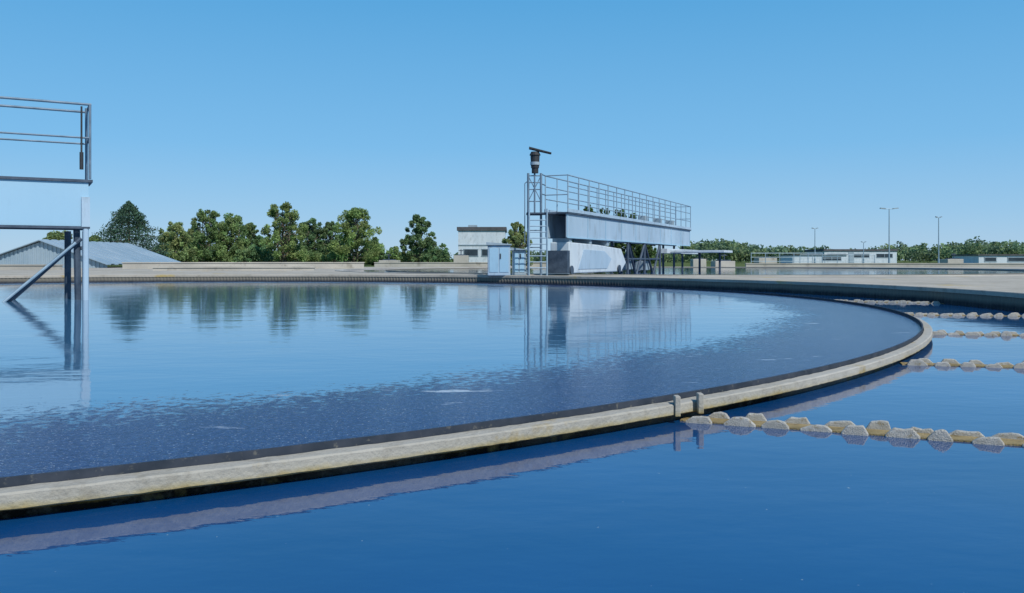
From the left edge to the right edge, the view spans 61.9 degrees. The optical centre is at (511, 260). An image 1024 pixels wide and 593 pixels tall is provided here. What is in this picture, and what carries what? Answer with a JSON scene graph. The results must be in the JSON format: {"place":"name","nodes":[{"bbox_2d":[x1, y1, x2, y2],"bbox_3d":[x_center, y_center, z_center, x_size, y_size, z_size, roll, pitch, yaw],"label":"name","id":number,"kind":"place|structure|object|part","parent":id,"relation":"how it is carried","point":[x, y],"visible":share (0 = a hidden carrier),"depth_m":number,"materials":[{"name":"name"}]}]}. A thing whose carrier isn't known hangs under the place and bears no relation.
{"place":"outdoors","nodes":[
{"label":"outdoors","id":0,"kind":"place"},
{"bbox_2d":[374,262,545,266],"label":"concrete wall","id":1,"kind":"structure","parent":0,"point":[434,264],"depth_m":62.28,"materials":[{"name":"beige concrete"}]},
{"bbox_2d":[0,267,1023,290],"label":"concrete pavement","id":2,"kind":"structure","parent":0,"point":[1003,282],"depth_m":24.39,"materials":[{"name":"beige concrete"}]},
{"bbox_2d":[511,247,526,274],"bbox_3d":[0.210,0.035,25.850,0.500,0.840,0.600,0,0,0],"label":"control cabinet","id":3,"kind":"object","parent":2,"relation":"on","point":[518,261],"visible":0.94,"depth_m":25.59,"materials":[{"name":"grey metal"}]},
{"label":"doors","id":4,"kind":"part","parent":3,"relation":"part of","materials":[{"name":"grey metal"}]},
{"bbox_2d":[335,267,1023,275],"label":"settling tank","id":5,"kind":"object","parent":2,"relation":"in","point":[786,271],"visible":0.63,"depth_m":36.73,"materials":[{"name":"concrete"}]},
{"bbox_2d":[524,147,732,274],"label":"scraper bridge","id":6,"kind":"structure","parent":5,"relation":"on","point":[588,250],"depth_m":29.08,"materials":[{"name":"blue paint"}]},
{"bbox_2d":[0,0,1023,259],"label":"sky","id":7,"kind":"structure","parent":0,"point":[776,121],"materials":[{"name":"blue"}]},
{"bbox_2d":[107,260,937,266],"bbox_3d":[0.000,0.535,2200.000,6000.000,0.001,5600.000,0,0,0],"label":"ground","id":8,"kind":"structure","parent":0,"point":[708,264],"depth_m":139.78,"materials":[{"name":"green plant"}]},
{"bbox_2d":[0,264,63,269],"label":"concrete wall","id":9,"kind":"structure","parent":8,"relation":"on","point":[26,266],"depth_m":41.53,"materials":[{"name":"beige concrete"}]},
{"bbox_2d":[42,230,72,239],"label":"birch tree","id":10,"kind":"object","parent":8,"relation":"on","point":[58,235],"visible":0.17,"depth_m":71.42,"materials":[{"name":"green plant"}]},
{"bbox_2d":[0,239,179,267],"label":"corrugated shed","id":11,"kind":"structure","parent":8,"relation":"on","point":[101,254],"depth_m":52.25,"materials":[{"name":"metal"}]},
{"bbox_2d":[89,235,100,241],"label":"birch tree","id":12,"kind":"object","parent":8,"relation":"on","point":[91,238],"visible":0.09,"depth_m":73.56,"materials":[{"name":"green plant"}]},
{"bbox_2d":[90,201,171,265],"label":"spruce tree","id":13,"kind":"object","parent":8,"relation":"on","point":[129,210],"visible":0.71,"depth_m":69.31,"materials":[{"name":"green plant"}]},
{"bbox_2d":[157,221,195,261],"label":"birch tree","id":14,"kind":"object","parent":8,"relation":"on","point":[176,235],"visible":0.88,"depth_m":81.39,"materials":[{"name":"green plant"}]},
{"bbox_2d":[183,227,211,248],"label":"birch tree","id":15,"kind":"object","parent":8,"relation":"on","point":[190,231],"visible":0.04,"depth_m":89.52,"materials":[{"name":"green plant"}]},
{"bbox_2d":[193,245,222,261],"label":"bush","id":16,"kind":"object","parent":8,"relation":"on","point":[195,258],"visible":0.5,"depth_m":85.22,"materials":[{"name":"green plant"}]},
{"bbox_2d":[188,208,231,261],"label":"birch tree","id":17,"kind":"object","parent":8,"relation":"on","point":[211,225],"visible":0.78,"depth_m":85.40,"materials":[{"name":"green plant"}]},
{"bbox_2d":[211,245,250,261],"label":"bush","id":18,"kind":"object","parent":8,"relation":"on","point":[221,253],"visible":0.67,"depth_m":85.48,"materials":[{"name":"green plant"}]},
{"bbox_2d":[152,266,314,270],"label":"concrete wall","id":19,"kind":"structure","parent":8,"relation":"on","point":[272,268],"depth_m":38.40,"materials":[{"name":"beige concrete"}]},
{"bbox_2d":[212,213,257,260],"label":"birch tree","id":20,"kind":"object","parent":8,"relation":"on","point":[236,227],"visible":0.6,"depth_m":86.97,"materials":[{"name":"green plant"}]},
{"bbox_2d":[122,262,364,268],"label":"concrete wall","id":21,"kind":"structure","parent":8,"relation":"on","point":[137,265],"depth_m":47.36,"materials":[{"name":"beige concrete"}]},
{"bbox_2d":[239,222,261,256],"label":"birch tree","id":22,"kind":"object","parent":8,"relation":"on","point":[252,236],"visible":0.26,"depth_m":89.54,"materials":[{"name":"green plant"}]},
{"bbox_2d":[233,244,274,261],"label":"bush","id":23,"kind":"object","parent":8,"relation":"on","point":[252,250],"visible":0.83,"depth_m":85.25,"materials":[{"name":"green plant"}]},
{"bbox_2d":[251,236,276,261],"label":"birch tree","id":24,"kind":"object","parent":8,"relation":"on","point":[257,242],"visible":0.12,"depth_m":89.32,"materials":[{"name":"green plant"}]},
{"bbox_2d":[258,201,309,261],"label":"birch tree","id":25,"kind":"object","parent":8,"relation":"on","point":[286,243],"visible":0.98,"depth_m":83.35,"materials":[{"name":"green plant"}]},
{"bbox_2d":[273,243,325,261],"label":"bush","id":26,"kind":"object","parent":8,"relation":"on","point":[314,256],"visible":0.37,"depth_m":85.62,"materials":[{"name":"green plant"}]},
{"bbox_2d":[296,217,326,261],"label":"birch tree","id":27,"kind":"object","parent":8,"relation":"on","point":[313,234],"visible":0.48,"depth_m":89.36,"materials":[{"name":"green plant"}]},
{"bbox_2d":[316,221,344,261],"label":"birch tree","id":28,"kind":"object","parent":8,"relation":"on","point":[327,231],"visible":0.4,"depth_m":89.40,"materials":[{"name":"green plant"}]},
{"bbox_2d":[316,242,358,261],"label":"bush","id":29,"kind":"object","parent":8,"relation":"on","point":[328,254],"visible":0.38,"depth_m":85.26,"materials":[{"name":"green plant"}]},
{"bbox_2d":[327,207,384,263],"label":"birch tree","id":30,"kind":"object","parent":8,"relation":"on","point":[352,238],"visible":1,"depth_m":83.12,"materials":[{"name":"green plant"}]},
{"bbox_2d":[348,248,379,264],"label":"bush","id":31,"kind":"object","parent":8,"relation":"on","point":[372,261],"visible":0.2,"depth_m":85.78,"materials":[{"name":"green plant"}]},
{"bbox_2d":[368,237,384,264],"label":"birch tree","id":32,"kind":"object","parent":8,"relation":"on","point":[374,239],"visible":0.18,"depth_m":87.73,"materials":[{"name":"green plant"}]},
{"bbox_2d":[379,254,399,261],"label":"valve chamber","id":33,"kind":"object","parent":8,"relation":"on","point":[389,260],"visible":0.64,"depth_m":66.01,"materials":[{"name":"concrete"}]},
{"bbox_2d":[384,246,402,261],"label":"bush","id":34,"kind":"object","parent":8,"relation":"on","point":[393,252],"visible":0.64,"depth_m":85.44,"materials":[{"name":"green plant"}]},
{"bbox_2d":[401,250,418,261],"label":"bush","id":35,"kind":"object","parent":8,"relation":"on","point":[410,257],"visible":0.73,"depth_m":85.38,"materials":[{"name":"green plant"}]},
{"bbox_2d":[399,214,441,261],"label":"birch tree","id":36,"kind":"object","parent":8,"relation":"on","point":[426,244],"visible":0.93,"depth_m":85.44,"materials":[{"name":"green plant"}]},
{"bbox_2d":[427,248,442,261],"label":"bush","id":37,"kind":"object","parent":8,"relation":"on","point":[433,254],"visible":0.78,"depth_m":85.60,"materials":[{"name":"green plant"}]},
{"bbox_2d":[435,243,453,261],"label":"bush","id":38,"kind":"object","parent":8,"relation":"on","point":[445,255],"visible":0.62,"depth_m":85.66,"materials":[{"name":"green plant"}]},
{"bbox_2d":[454,249,468,261],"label":"valve chamber","id":39,"kind":"object","parent":8,"relation":"on","point":[461,257],"visible":0.73,"depth_m":70.00,"materials":[{"name":"concrete"}]},
{"bbox_2d":[458,231,505,261],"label":"walls","id":40,"kind":"structure","parent":8,"relation":"on","point":[478,240],"depth_m":95.00,"materials":[{"name":"white paint"}]},
{"bbox_2d":[457,227,506,232],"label":"roof","id":41,"kind":"structure","parent":40,"relation":"on","point":[482,229],"depth_m":94.85,"materials":[{"name":"grey paint"}]},
{"bbox_2d":[0,274,1023,592],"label":"settling tank","id":42,"kind":"object","parent":8,"relation":"on","point":[324,434],"visible":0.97,"depth_m":3.18,"materials":[{"name":"liquid"}]},
{"bbox_2d":[0,96,92,301],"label":"scraper bridge","id":43,"kind":"structure","parent":42,"relation":"on","point":[32,203],"depth_m":13.29,"materials":[{"name":"metal"}]},
{"bbox_2d":[486,242,511,275],"bbox_3d":[-0.385,-0.040,25.450,0.750,0.990,0.600,0,0,0],"label":"control cabinet","id":44,"kind":"object","parent":42,"relation":"on","point":[498,259],"visible":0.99,"depth_m":25.19,"materials":[{"name":"grey metal"}]},
{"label":"doors","id":45,"kind":"part","parent":44,"relation":"part of","materials":[{"name":"grey metal"}]},
{"bbox_2d":[528,208,547,275],"bbox_3d":[0.772,-0.548,25.240,0.597,2.006,0.531,0,0,0],"label":"ladder","id":46,"kind":"object","parent":42,"relation":"on","point":[529,244],"visible":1,"depth_m":24.98,"materials":[{"name":"metal"}]},
{"bbox_2d":[680,412,1023,446],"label":"rocks","id":47,"kind":"object","parent":42,"relation":"in","point":[879,428],"visible":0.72,"depth_m":3.50,"materials":[{"name":"beige stone"}]},
{"bbox_2d":[834,299,943,303],"bbox_3d":[5.909,0.713,14.385,2.440,0.105,0.164,0,0,24],"label":"row of rocks","id":48,"kind":"object","parent":42,"relation":"in","point":[898,301],"visible":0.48,"depth_m":14.15,"materials":[{"name":"beige stone"}]},
{"bbox_2d":[899,358,1023,367],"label":"rocks","id":49,"kind":"object","parent":42,"relation":"in","point":[943,362],"visible":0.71,"depth_m":5.69,"materials":[{"name":"beige stone"}]},
{"bbox_2d":[904,312,1023,316],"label":"row of rocks","id":50,"kind":"object","parent":42,"relation":"in","point":[1014,314],"visible":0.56,"depth_m":10.81,"materials":[{"name":"beige stone"}]},
{"bbox_2d":[933,330,1023,335],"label":"row of rocks","id":51,"kind":"object","parent":42,"relation":"in","point":[980,333],"visible":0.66,"depth_m":8.03,"materials":[{"name":"beige stone"}]},
{"bbox_2d":[501,221,533,265],"bbox_3d":[0.339,-1.048,59.966,2.080,3.357,2.263,0,0,44],"label":"birch tree","id":52,"kind":"object","parent":8,"relation":"on","point":[515,238],"visible":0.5,"depth_m":59.64,"materials":[{"name":"green plant"}]},
{"bbox_2d":[583,204,595,212],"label":"birch tree","id":53,"kind":"object","parent":8,"relation":"on","point":[586,209],"visible":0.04,"depth_m":94.50,"materials":[{"name":"green plant"}]},
{"bbox_2d":[600,208,609,246],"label":"birch tree","id":54,"kind":"object","parent":8,"relation":"on","point":[601,210],"visible":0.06,"depth_m":94.91,"materials":[{"name":"green plant"}]},
{"bbox_2d":[613,209,626,255],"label":"birch tree","id":55,"kind":"object","parent":8,"relation":"on","point":[619,245],"visible":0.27,"depth_m":94.65,"materials":[{"name":"green plant"}]},
{"bbox_2d":[624,213,642,260],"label":"birch tree","id":56,"kind":"object","parent":8,"relation":"on","point":[636,247],"visible":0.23,"depth_m":94.54,"materials":[{"name":"green plant"}]},
{"bbox_2d":[636,244,657,263],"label":"birch tree","id":57,"kind":"object","parent":8,"relation":"on","point":[652,253],"visible":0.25,"depth_m":94.60,"materials":[{"name":"green plant"}]},
{"bbox_2d":[334,236,1023,262],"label":"distant trees","id":58,"kind":"object","parent":8,"relation":"on","point":[916,252],"visible":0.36,"depth_m":171.26,"materials":[{"name":"green plant"}]},
{"bbox_2d":[690,253,705,266],"bbox_3d":[14.080,-0.020,64.500,1.000,1.150,1.000,0,0,0],"label":"valve chamber","id":59,"kind":"object","parent":8,"relation":"on","point":[694,262],"visible":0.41,"depth_m":64.00,"materials":[{"name":"concrete"}]},
{"bbox_2d":[711,254,734,266],"bbox_3d":[15.000,0.055,60.700,1.400,1.000,1.400,0,0,0],"label":"valve chamber","id":60,"kind":"object","parent":8,"relation":"on","point":[727,263],"visible":0.69,"depth_m":60.00,"materials":[{"name":"concrete"}]},
{"bbox_2d":[754,257,776,262],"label":"valve chamber","id":61,"kind":"object","parent":8,"relation":"on","point":[767,259],"visible":0.58,"depth_m":75.00,"materials":[{"name":"concrete"}]},
{"bbox_2d":[751,253,822,262],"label":"metal railing","id":62,"kind":"object","parent":8,"relation":"on","point":[779,261],"visible":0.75,"depth_m":65.99,"materials":[{"name":"metal"}]},
{"bbox_2d":[781,255,846,262],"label":"walls","id":63,"kind":"structure","parent":8,"relation":"on","point":[803,257],"depth_m":110.00,"materials":[{"name":"white paint"}]},
{"bbox_2d":[812,255,874,262],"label":"metal railing","id":64,"kind":"object","parent":8,"relation":"on","point":[849,261],"visible":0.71,"depth_m":79.99,"materials":[{"name":"metal"}]},
{"bbox_2d":[807,251,896,262],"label":"walls","id":65,"kind":"structure","parent":8,"relation":"on","point":[883,260],"depth_m":150.00,"materials":[{"name":"white paint"}]},
{"bbox_2d":[848,251,853,262],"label":"door","id":66,"kind":"structure","parent":65,"relation":"attached to","point":[850,253],"depth_m":149.96,"materials":[{"name":"grey paint"}]},
{"bbox_2d":[804,249,897,251],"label":"roof","id":67,"kind":"structure","parent":65,"relation":"on","point":[850,250],"depth_m":149.85,"materials":[{"name":"white metal"}]},
{"bbox_2d":[853,254,892,257],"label":"window frames","id":68,"kind":"structure","parent":65,"relation":"attached to","point":[869,256],"depth_m":149.95,"materials":[{"name":"grey paint"}]},
{"bbox_2d":[854,254,891,256],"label":"windows","id":69,"kind":"structure","parent":68,"relation":"attached to","point":[867,255],"depth_m":149.98,"materials":[{"name":"grey glass"}]},
{"bbox_2d":[745,263,1023,266],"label":"concrete wall","id":70,"kind":"structure","parent":8,"relation":"on","point":[884,264],"depth_m":61.53,"materials":[{"name":"grey concrete"}]},
{"bbox_2d":[880,208,898,262],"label":"street lamp","id":71,"kind":"object","parent":8,"relation":"on","point":[889,235],"visible":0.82,"depth_m":84.94,"materials":[{"name":"metal"}]},
{"bbox_2d":[935,216,941,262],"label":"street lamp","id":72,"kind":"object","parent":8,"relation":"on","point":[938,238],"visible":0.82,"depth_m":94.96,"materials":[{"name":"metal"}]},
{"bbox_2d":[940,253,962,262],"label":"valve chamber","id":73,"kind":"object","parent":8,"relation":"on","point":[952,260],"visible":0.67,"depth_m":70.00,"materials":[{"name":"concrete"}]},
{"bbox_2d":[952,256,1023,262],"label":"walls","id":74,"kind":"structure","parent":8,"relation":"on","point":[980,259],"depth_m":100.00,"materials":[{"name":"white paint"}]},
{"bbox_2d":[951,254,1023,255],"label":"roof","id":75,"kind":"structure","parent":74,"relation":"on","point":[989,255],"depth_m":99.85,"materials":[{"name":"white metal"}]},
{"bbox_2d":[984,257,1023,261],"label":"window frames","id":76,"kind":"structure","parent":74,"relation":"attached to","point":[1007,257],"depth_m":99.95,"materials":[{"name":"grey paint"}]},
{"bbox_2d":[985,258,1023,260],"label":"windows","id":77,"kind":"structure","parent":76,"relation":"attached to","point":[1009,259],"depth_m":99.98,"materials":[{"name":"grey glass"}]},
{"bbox_2d":[780,254,847,254],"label":"roof","id":78,"kind":"structure","parent":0,"point":[814,254],"depth_m":109.85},
{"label":"window frames","id":79,"kind":"object","parent":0,"visible":0},
{"bbox_2d":[464,249,487,255],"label":"windows","id":80,"kind":"structure","parent":79,"relation":"attached to","point":[471,252],"depth_m":94.98,"materials":[{"name":"grey glass"}]},
{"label":"window frames","id":81,"kind":"object","parent":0,"visible":0},
{"bbox_2d":[823,257,840,259],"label":"windows","id":82,"kind":"structure","parent":81,"relation":"attached to","point":[830,258],"depth_m":109.98,"materials":[{"name":"grey glass"}]}
]}

